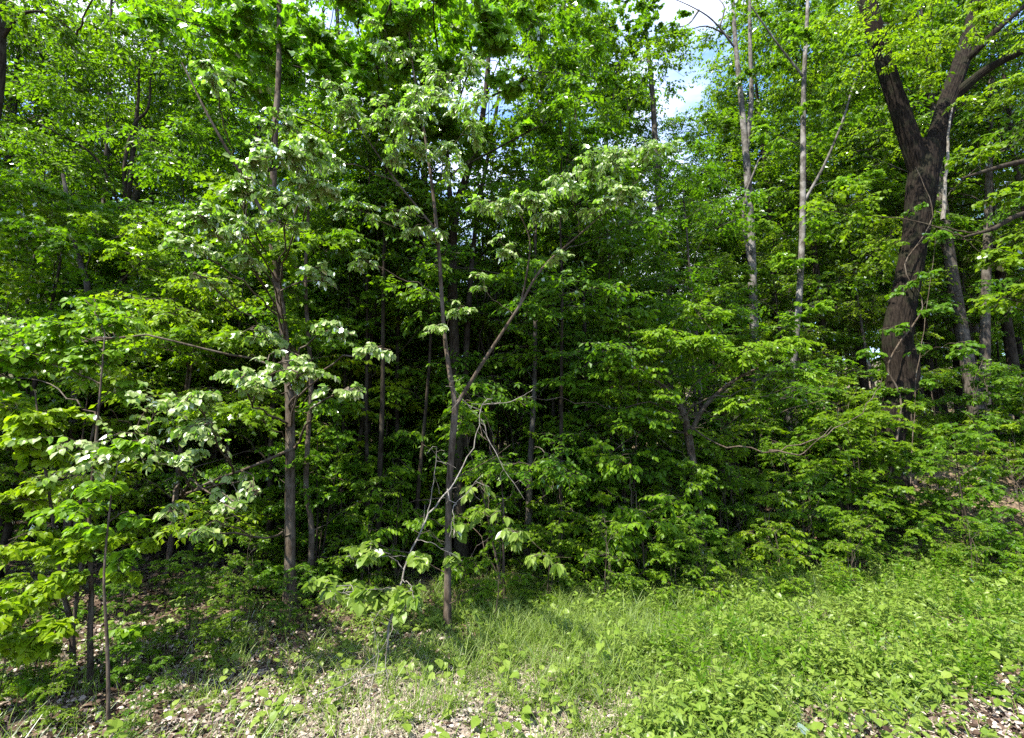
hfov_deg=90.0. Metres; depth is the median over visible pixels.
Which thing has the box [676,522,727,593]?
shrub
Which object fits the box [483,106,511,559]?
hanging vine
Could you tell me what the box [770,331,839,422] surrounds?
understory tree
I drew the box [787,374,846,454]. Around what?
shrub
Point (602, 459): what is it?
understory tree
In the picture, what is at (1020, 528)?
shrub
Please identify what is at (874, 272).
canopy tree
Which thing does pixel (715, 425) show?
shrub
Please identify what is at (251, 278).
understory tree
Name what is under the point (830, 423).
shrub
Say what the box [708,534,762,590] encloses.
shrub
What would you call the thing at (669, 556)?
shrub
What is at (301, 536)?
shrub
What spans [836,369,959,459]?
shrub
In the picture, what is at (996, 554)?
shrub
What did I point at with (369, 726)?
dry grass
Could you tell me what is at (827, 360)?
shrub
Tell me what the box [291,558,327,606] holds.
shrub
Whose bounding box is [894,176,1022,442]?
canopy tree
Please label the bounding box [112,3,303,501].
canopy tree
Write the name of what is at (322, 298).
tree
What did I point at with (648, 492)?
shrub
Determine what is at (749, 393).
shrub
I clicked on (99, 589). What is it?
shrub
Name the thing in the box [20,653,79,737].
shrub
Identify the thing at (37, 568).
shrub
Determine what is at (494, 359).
hanging vine
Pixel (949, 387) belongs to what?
understory tree
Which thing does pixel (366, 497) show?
shrub
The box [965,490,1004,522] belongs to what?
shrub
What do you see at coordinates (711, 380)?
understory tree
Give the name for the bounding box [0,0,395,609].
slender tree
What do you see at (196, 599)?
shrub
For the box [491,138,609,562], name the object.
tree
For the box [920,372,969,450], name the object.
shrub
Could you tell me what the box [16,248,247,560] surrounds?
understory tree
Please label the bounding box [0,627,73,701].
shrub
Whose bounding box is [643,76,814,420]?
canopy tree
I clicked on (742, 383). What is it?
shrub
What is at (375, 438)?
shrub
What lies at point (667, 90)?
canopy tree
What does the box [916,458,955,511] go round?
shrub
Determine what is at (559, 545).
shrub
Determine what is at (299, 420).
shrub
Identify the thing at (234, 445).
understory tree
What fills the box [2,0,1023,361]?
sky
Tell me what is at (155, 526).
understory tree
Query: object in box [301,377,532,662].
arching sapling
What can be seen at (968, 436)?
shrub
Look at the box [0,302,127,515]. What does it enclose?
understory tree
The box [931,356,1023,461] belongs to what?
shrub
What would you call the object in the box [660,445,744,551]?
shrub
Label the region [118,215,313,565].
understory tree
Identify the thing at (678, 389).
understory tree
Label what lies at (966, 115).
canopy tree
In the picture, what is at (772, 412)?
shrub
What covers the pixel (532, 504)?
shrub
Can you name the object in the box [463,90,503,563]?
hanging vine
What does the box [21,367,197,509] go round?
understory tree
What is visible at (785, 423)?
shrub
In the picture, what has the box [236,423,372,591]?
shrub
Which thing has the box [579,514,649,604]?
shrub
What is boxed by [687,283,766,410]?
understory tree
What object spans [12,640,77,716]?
shrub
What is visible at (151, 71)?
tree
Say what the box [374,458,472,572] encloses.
shrub
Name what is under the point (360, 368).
understory tree
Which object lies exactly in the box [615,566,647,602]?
shrub
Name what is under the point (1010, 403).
shrub
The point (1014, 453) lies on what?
shrub
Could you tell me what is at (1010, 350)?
canopy tree
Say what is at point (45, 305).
understory tree
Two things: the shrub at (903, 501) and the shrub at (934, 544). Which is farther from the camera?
the shrub at (903, 501)
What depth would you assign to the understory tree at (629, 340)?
12.60 m
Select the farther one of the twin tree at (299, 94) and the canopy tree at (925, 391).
the canopy tree at (925, 391)
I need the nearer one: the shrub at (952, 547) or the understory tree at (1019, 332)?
the shrub at (952, 547)
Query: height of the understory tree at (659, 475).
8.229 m
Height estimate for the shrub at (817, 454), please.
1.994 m
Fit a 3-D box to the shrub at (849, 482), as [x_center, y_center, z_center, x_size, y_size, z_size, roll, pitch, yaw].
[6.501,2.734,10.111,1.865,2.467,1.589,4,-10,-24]
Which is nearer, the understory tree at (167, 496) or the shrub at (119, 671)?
the shrub at (119, 671)
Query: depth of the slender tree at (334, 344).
8.68 m
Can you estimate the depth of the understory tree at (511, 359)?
10.40 m
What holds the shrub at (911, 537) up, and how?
on the ground at (1008, 480)
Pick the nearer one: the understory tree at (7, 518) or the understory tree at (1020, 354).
the understory tree at (7, 518)
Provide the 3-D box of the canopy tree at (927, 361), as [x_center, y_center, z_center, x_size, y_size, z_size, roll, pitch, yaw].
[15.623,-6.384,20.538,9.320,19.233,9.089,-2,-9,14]
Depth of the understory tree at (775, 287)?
17.38 m
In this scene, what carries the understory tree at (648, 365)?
on the ground at (1008, 480)
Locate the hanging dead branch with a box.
[936,104,952,220]
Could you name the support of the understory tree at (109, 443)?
on the ground at (1008, 480)
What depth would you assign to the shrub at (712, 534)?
8.64 m
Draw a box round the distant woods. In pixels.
[10,140,1023,442]
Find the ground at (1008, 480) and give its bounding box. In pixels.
[0,362,1023,737]
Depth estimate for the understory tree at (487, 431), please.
12.23 m
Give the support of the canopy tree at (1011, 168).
on the ground at (1008, 480)
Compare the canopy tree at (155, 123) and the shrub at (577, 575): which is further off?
the canopy tree at (155, 123)
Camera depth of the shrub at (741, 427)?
10.54 m
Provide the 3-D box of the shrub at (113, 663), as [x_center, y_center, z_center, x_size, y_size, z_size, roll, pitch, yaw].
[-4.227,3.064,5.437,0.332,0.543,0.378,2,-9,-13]
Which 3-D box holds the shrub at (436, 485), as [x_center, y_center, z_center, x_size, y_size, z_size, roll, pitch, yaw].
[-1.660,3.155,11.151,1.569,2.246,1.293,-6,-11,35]
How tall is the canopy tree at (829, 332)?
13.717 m
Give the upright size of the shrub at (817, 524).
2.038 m
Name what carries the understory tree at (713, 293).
on the ground at (1008, 480)
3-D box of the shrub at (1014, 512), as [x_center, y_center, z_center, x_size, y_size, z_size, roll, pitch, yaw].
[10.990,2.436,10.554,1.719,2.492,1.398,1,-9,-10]
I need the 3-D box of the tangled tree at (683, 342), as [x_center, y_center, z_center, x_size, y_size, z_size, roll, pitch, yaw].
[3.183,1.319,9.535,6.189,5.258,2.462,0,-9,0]
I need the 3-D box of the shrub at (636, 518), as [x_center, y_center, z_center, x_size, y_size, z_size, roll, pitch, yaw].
[2.080,2.665,8.434,2.132,2.401,1.773,2,-9,-14]
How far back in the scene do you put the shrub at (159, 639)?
5.72 m
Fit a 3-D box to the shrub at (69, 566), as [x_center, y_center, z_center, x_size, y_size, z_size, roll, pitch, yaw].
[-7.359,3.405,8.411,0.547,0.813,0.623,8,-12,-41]
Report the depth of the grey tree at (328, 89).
16.97 m
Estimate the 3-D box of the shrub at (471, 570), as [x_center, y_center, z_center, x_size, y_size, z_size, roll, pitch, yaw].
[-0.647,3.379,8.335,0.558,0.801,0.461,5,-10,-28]
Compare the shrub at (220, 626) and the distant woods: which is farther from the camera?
the distant woods
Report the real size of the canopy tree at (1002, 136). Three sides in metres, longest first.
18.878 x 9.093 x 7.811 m
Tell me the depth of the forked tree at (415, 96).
7.28 m
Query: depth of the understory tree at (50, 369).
12.50 m
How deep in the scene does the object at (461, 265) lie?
14.33 m
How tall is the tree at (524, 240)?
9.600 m
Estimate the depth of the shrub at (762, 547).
8.86 m
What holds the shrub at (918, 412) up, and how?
on the ground at (1008, 480)
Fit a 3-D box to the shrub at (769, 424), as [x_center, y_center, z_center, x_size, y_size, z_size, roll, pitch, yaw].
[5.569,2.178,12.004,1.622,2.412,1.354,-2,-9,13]
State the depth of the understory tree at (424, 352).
12.24 m
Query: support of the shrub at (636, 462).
on the ground at (1008, 480)
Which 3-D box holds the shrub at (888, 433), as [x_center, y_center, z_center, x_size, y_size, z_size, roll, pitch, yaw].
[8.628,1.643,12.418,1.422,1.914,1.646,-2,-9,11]
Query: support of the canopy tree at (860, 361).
on the ground at (1008, 480)
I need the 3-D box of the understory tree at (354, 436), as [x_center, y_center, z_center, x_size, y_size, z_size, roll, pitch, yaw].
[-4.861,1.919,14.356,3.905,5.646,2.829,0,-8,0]
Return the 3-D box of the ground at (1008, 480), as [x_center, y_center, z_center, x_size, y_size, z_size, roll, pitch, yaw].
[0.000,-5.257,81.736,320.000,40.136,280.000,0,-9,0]
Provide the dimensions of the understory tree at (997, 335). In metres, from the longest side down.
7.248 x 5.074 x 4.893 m
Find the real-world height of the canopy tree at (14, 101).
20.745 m
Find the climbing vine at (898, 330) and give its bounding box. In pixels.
[856,167,985,499]
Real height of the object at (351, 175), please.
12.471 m
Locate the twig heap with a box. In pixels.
[300,607,404,713]
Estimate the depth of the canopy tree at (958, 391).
23.14 m
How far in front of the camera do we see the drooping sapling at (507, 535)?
6.25 m
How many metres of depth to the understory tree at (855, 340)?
18.42 m
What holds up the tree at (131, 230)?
on the ground at (1008, 480)
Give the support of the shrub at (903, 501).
on the ground at (1008, 480)
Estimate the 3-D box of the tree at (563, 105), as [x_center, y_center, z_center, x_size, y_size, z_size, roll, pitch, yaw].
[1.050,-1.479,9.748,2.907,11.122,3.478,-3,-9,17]
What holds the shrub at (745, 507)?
on the ground at (1008, 480)
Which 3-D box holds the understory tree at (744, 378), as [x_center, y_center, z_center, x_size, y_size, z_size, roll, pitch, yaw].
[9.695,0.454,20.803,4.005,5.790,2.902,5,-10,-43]
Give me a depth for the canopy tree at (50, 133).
18.32 m
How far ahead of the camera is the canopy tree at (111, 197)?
19.10 m
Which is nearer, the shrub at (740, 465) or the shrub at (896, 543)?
the shrub at (896, 543)
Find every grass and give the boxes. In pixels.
[0,555,1023,737]
[56,578,1006,737]
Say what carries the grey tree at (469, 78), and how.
on the ground at (1008, 480)
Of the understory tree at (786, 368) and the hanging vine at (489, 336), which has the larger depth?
the understory tree at (786, 368)
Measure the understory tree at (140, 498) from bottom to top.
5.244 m
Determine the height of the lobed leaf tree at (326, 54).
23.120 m
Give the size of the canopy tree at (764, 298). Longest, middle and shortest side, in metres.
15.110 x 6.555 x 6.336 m
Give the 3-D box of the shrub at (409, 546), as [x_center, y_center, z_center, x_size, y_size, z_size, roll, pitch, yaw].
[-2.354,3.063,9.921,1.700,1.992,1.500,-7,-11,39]
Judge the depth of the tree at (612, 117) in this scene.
10.62 m
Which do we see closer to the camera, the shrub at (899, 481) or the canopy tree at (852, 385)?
the shrub at (899, 481)
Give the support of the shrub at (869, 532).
on the ground at (1008, 480)
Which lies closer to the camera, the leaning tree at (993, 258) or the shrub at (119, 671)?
the shrub at (119, 671)
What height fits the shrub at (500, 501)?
3.656 m
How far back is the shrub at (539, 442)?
10.08 m
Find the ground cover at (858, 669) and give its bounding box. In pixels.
[0,443,1023,737]
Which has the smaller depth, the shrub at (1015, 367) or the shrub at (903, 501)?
the shrub at (903, 501)
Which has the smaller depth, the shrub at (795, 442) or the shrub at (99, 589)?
the shrub at (99, 589)
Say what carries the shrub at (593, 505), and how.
on the ground at (1008, 480)
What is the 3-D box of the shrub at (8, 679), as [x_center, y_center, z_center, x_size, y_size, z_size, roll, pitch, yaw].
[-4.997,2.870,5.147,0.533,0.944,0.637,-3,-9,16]
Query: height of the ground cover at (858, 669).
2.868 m
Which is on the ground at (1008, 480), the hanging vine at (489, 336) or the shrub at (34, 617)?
the shrub at (34, 617)
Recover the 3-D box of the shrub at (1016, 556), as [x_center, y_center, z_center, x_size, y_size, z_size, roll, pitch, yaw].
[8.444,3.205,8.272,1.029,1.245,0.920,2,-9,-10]
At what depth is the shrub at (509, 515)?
12.78 m
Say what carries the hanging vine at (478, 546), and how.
hanging from the tree at (524, 240)
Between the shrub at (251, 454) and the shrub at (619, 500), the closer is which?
the shrub at (619, 500)
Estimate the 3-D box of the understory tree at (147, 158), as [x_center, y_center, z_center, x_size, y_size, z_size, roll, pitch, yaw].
[-7.731,-0.788,12.419,6.011,10.554,5.774,-10,-7,41]
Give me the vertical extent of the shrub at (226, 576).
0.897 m
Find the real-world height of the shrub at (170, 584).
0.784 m
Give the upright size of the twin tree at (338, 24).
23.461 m
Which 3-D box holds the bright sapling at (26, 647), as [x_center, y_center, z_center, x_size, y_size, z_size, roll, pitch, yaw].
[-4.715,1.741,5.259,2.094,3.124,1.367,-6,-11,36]
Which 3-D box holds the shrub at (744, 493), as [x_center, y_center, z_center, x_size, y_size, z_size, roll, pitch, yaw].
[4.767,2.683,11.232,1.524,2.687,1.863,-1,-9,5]
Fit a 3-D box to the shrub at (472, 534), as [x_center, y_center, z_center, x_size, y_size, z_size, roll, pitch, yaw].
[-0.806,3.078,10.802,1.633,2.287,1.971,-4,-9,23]
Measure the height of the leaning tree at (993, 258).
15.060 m
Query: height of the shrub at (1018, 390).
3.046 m
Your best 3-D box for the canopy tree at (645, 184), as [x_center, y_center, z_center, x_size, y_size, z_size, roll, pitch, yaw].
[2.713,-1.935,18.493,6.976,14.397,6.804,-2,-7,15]
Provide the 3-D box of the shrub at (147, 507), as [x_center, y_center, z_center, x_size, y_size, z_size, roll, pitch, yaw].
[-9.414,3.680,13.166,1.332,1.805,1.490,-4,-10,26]
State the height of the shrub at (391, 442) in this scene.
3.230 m
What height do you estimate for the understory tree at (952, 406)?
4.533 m
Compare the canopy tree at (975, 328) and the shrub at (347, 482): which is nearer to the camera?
the shrub at (347, 482)
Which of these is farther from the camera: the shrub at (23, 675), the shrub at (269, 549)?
the shrub at (269, 549)
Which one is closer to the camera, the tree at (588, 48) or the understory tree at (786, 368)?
the tree at (588, 48)
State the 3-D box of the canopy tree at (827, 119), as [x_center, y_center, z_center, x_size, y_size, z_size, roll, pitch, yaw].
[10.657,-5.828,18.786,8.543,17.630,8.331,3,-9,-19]
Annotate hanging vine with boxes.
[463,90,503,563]
[474,129,521,559]
[474,158,522,563]
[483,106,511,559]
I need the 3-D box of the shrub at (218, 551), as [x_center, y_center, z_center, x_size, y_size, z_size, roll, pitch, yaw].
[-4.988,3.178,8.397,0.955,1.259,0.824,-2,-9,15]
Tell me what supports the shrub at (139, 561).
on the ground at (1008, 480)
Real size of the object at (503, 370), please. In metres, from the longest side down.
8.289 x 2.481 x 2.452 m
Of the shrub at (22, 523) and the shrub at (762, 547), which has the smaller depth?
the shrub at (762, 547)
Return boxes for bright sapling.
[0,296,155,702]
[0,391,160,672]
[61,437,151,726]
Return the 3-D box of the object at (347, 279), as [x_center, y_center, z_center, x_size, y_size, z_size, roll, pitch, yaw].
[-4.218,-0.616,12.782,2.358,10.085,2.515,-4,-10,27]
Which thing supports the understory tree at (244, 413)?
on the ground at (1008, 480)
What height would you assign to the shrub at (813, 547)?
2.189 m
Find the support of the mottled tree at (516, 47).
on the ground at (1008, 480)
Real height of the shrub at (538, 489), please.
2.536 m
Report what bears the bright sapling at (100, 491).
on the ground at (1008, 480)
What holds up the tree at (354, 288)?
on the ground at (1008, 480)
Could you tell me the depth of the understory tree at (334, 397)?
11.48 m
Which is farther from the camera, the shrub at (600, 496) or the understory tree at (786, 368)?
the understory tree at (786, 368)
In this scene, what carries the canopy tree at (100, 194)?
on the ground at (1008, 480)
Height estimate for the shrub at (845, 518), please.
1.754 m
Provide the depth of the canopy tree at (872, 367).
33.12 m
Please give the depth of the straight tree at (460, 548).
10.37 m
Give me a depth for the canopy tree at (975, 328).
21.43 m
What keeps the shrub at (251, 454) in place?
on the ground at (1008, 480)
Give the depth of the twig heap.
4.94 m
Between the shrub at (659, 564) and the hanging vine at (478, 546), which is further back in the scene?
the hanging vine at (478, 546)
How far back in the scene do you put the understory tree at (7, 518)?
9.92 m
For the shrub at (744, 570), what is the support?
on the ground at (1008, 480)
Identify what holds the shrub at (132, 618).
on the ground at (1008, 480)
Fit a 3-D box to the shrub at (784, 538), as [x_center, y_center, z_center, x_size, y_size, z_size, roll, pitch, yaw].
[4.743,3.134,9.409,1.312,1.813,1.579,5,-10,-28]
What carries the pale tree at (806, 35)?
on the ground at (1008, 480)
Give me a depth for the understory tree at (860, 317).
17.30 m
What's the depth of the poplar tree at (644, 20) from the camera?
17.93 m
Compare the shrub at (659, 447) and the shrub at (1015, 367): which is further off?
the shrub at (1015, 367)
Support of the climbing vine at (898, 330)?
attached to the forked tree at (924, 156)
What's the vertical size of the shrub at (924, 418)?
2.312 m
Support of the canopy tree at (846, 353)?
on the ground at (1008, 480)
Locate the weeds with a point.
(966, 669)
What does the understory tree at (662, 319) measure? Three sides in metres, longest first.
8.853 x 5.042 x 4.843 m
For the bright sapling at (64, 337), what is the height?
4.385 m
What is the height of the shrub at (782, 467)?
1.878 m
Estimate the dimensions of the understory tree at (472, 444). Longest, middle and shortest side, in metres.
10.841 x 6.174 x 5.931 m
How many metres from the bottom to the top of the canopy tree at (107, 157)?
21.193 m
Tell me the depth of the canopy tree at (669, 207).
19.95 m
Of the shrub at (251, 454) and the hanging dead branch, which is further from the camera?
the shrub at (251, 454)
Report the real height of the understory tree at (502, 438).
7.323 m
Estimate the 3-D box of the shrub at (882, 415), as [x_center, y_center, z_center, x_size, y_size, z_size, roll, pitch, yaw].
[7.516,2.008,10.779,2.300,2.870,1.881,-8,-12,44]
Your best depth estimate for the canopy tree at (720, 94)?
19.23 m
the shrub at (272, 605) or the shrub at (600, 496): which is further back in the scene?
the shrub at (600, 496)
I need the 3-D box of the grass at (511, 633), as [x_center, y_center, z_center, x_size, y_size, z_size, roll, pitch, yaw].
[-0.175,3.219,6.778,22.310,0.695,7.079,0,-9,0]
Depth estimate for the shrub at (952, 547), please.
8.51 m
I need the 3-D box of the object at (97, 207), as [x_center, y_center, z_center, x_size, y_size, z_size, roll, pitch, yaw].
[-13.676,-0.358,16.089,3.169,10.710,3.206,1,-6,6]
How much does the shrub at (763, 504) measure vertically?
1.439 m
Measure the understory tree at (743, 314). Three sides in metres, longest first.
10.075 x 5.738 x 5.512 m
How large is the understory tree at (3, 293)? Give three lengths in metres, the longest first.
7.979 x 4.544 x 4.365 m
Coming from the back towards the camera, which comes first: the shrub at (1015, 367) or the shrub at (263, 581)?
the shrub at (1015, 367)
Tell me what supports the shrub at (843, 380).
on the ground at (1008, 480)
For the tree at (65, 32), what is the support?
on the ground at (1008, 480)
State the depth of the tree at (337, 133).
9.78 m
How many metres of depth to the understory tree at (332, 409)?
9.69 m
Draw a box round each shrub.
[0,613,44,703]
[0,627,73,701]
[0,655,14,715]
[1,539,69,624]
[2,596,39,637]
[3,445,61,543]
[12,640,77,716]
[20,627,60,668]
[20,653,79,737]
[48,550,138,620]
[56,562,79,594]
[88,630,156,692]
[97,639,130,677]
[99,581,154,644]
[101,527,147,592]
[112,684,158,737]
[119,499,169,539]
[142,557,185,601]
[143,616,187,670]
[147,655,184,708]
[158,550,216,635]
[170,528,235,594]
[194,603,247,670]
[197,570,260,650]
[204,550,247,611]
[216,528,289,618]
[225,528,283,594]
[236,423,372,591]
[239,452,281,528]
[253,475,339,583]
[257,563,316,634]
[266,412,394,562]
[278,433,383,576]
[280,415,375,582]
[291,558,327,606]
[295,434,370,551]
[320,420,414,571]
[321,469,408,587]
[330,458,453,590]
[352,476,422,587]
[356,421,453,559]
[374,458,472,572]
[411,414,515,567]
[420,464,445,558]
[429,466,505,568]
[433,383,565,598]
[458,557,507,607]
[459,552,489,591]
[499,495,574,575]
[506,480,535,543]
[510,520,582,606]
[511,417,604,572]
[515,452,582,557]
[520,458,596,586]
[532,463,611,569]
[543,468,643,578]
[550,562,584,591]
[565,436,684,572]
[565,486,657,585]
[575,457,718,599]
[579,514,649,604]
[592,505,656,578]
[596,479,652,548]
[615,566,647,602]
[619,459,691,572]
[624,428,744,568]
[642,535,682,587]
[644,526,710,603]
[650,443,723,564]
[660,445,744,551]
[668,514,730,586]
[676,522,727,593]
[677,465,741,530]
[682,389,789,493]
[684,379,762,479]
[687,463,758,568]
[691,430,776,547]
[692,417,790,553]
[692,428,725,520]
[693,431,790,560]
[695,563,741,609]
[698,396,755,470]
[706,373,803,469]
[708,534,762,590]
[716,464,773,535]
[721,411,782,508]
[725,373,800,438]
[730,541,759,579]
[731,489,818,576]
[741,494,800,568]
[746,422,805,494]
[747,413,785,446]
[750,517,804,578]
[754,436,823,539]
[758,425,851,528]
[768,563,811,600]
[771,388,843,471]
[772,468,865,561]
[773,469,843,576]
[774,355,857,454]
[781,396,900,510]
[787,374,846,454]
[787,421,854,491]
[789,445,900,567]
[794,408,939,544]
[805,396,934,526]
[808,376,893,476]
[815,497,894,588]
[820,385,914,495]
[820,514,882,594]
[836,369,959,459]
[845,399,892,474]
[876,376,946,447]
[878,475,906,505]
[879,509,913,545]
[885,416,1023,557]
[890,533,925,572]
[896,497,931,536]
[905,405,952,451]
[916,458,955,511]
[918,500,955,530]
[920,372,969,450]
[922,529,967,569]
[928,452,1003,521]
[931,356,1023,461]
[939,365,1023,448]
[942,498,1023,581]
[942,516,1023,588]
[943,394,1021,460]
[963,512,1011,558]
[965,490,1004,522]
[976,420,1023,493]
[977,452,1023,562]
[984,360,1023,447]
[984,376,1023,470]
[993,533,1023,586]
[998,386,1023,445]
[1008,465,1023,517]
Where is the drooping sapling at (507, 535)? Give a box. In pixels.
[459,482,570,626]
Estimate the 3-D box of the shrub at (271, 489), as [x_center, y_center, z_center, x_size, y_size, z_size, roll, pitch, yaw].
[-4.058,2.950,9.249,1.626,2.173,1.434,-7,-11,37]
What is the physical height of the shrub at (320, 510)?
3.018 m
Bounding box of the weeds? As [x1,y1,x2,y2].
[595,516,1023,730]
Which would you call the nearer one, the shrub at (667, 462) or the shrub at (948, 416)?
the shrub at (667, 462)
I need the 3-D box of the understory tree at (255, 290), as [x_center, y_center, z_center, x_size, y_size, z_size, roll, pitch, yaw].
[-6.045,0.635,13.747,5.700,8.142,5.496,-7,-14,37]
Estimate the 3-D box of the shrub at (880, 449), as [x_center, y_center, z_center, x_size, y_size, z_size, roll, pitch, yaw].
[7.164,2.318,10.472,2.345,3.054,1.954,-3,-9,17]
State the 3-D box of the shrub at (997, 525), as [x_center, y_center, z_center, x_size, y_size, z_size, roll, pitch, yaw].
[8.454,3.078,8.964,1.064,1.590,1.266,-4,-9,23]
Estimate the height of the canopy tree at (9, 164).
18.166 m
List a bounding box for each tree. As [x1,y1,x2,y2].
[0,0,118,312]
[0,0,143,315]
[0,0,242,120]
[0,0,244,434]
[0,0,259,549]
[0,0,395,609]
[0,17,134,311]
[0,34,179,309]
[0,122,146,541]
[0,168,175,577]
[0,173,184,568]
[0,227,60,470]
[0,228,174,561]
[0,268,29,451]
[0,273,166,526]
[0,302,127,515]
[0,306,173,533]
[0,326,202,571]
[0,346,80,524]
[2,260,155,527]
[3,114,186,301]
[5,13,254,507]
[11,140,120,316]
[14,264,331,576]
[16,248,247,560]
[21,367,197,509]
[35,116,303,553]
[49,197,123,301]
[60,317,207,539]
[77,0,312,511]
[78,366,250,538]
[95,28,316,539]
[97,327,301,558]
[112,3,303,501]
[112,171,413,575]
[115,0,323,529]
[118,0,601,558]
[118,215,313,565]
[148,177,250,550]
[157,157,304,540]
[160,286,320,551]
[190,294,385,559]
[196,168,470,579]
[213,251,336,520]
[230,435,275,489]
[231,359,283,502]
[232,0,470,437]
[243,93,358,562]
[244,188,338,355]
[256,4,436,512]
[257,260,443,541]
[258,160,367,598]
[261,0,356,494]
[261,303,421,562]
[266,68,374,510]
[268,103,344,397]
[279,349,384,512]
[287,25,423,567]
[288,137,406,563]
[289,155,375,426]
[294,14,684,631]
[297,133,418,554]
[305,302,450,534]
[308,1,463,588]
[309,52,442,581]
[320,0,625,577]
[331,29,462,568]
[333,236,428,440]
[334,290,450,489]
[335,159,488,455]
[342,274,514,508]
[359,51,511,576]
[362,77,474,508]
[373,331,541,548]
[383,88,676,575]
[390,1,520,526]
[399,260,518,484]
[402,298,617,564]
[411,294,548,542]
[412,219,686,531]
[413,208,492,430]
[413,257,583,492]
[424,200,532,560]
[450,1,703,523]
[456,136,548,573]
[468,269,625,508]
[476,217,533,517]
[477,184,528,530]
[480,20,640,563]
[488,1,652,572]
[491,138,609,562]
[496,0,612,496]
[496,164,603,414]
[503,184,730,508]
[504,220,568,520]
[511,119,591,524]
[514,310,671,502]
[517,299,881,562]
[528,45,686,434]
[530,126,682,389]
[536,290,693,487]
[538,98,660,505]
[538,307,717,560]
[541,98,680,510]
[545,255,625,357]
[545,321,657,512]
[565,283,678,489]
[569,0,694,488]
[610,136,847,449]
[622,143,742,368]
[638,205,777,447]
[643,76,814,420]
[644,220,768,411]
[655,187,765,426]
[658,372,697,410]
[664,0,880,426]
[667,121,851,434]
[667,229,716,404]
[674,0,840,454]
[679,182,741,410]
[687,28,892,424]
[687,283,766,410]
[701,0,950,410]
[717,320,778,417]
[718,215,813,410]
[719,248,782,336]
[721,0,886,464]
[723,232,867,409]
[740,2,971,391]
[760,318,820,420]
[763,270,888,436]
[769,0,1023,432]
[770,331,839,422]
[772,161,882,388]
[773,192,962,399]
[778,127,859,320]
[780,142,1023,315]
[781,0,1023,445]
[788,0,1023,444]
[790,194,875,391]
[805,0,1023,486]
[808,86,946,420]
[814,321,879,411]
[819,40,1023,440]
[825,146,1011,413]
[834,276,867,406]
[838,227,952,382]
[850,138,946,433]
[854,24,1023,443]
[857,0,1023,440]
[867,266,1023,440]
[869,359,953,436]
[870,290,1005,445]
[879,0,1023,326]
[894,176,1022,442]
[918,301,1002,440]
[920,382,966,409]
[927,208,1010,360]
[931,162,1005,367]
[941,89,1023,377]
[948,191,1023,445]
[951,298,1023,413]
[976,167,1023,346]
[984,67,1023,311]
[1010,336,1023,394]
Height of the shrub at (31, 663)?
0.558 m
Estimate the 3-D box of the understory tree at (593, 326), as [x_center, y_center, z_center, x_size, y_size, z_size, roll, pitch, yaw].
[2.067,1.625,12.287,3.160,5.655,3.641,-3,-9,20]
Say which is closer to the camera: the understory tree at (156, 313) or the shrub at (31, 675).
the shrub at (31, 675)
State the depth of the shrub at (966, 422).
13.27 m
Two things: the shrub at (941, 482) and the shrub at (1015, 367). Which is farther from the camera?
the shrub at (1015, 367)
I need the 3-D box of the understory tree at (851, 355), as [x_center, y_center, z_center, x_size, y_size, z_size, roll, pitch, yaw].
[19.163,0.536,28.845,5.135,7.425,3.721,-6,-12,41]
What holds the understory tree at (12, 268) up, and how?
on the ground at (1008, 480)
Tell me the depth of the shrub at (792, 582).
7.80 m
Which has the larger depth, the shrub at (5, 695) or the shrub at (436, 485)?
the shrub at (436, 485)
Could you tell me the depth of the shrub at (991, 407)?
13.74 m
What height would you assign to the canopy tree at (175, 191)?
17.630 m
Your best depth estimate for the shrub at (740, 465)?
13.39 m
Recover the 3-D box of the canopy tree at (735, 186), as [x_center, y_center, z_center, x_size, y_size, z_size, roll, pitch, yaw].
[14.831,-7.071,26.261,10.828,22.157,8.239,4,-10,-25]
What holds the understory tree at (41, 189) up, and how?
on the ground at (1008, 480)
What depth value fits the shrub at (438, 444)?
9.95 m
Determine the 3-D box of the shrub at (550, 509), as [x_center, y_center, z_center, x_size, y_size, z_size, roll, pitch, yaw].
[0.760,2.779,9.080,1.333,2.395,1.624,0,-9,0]

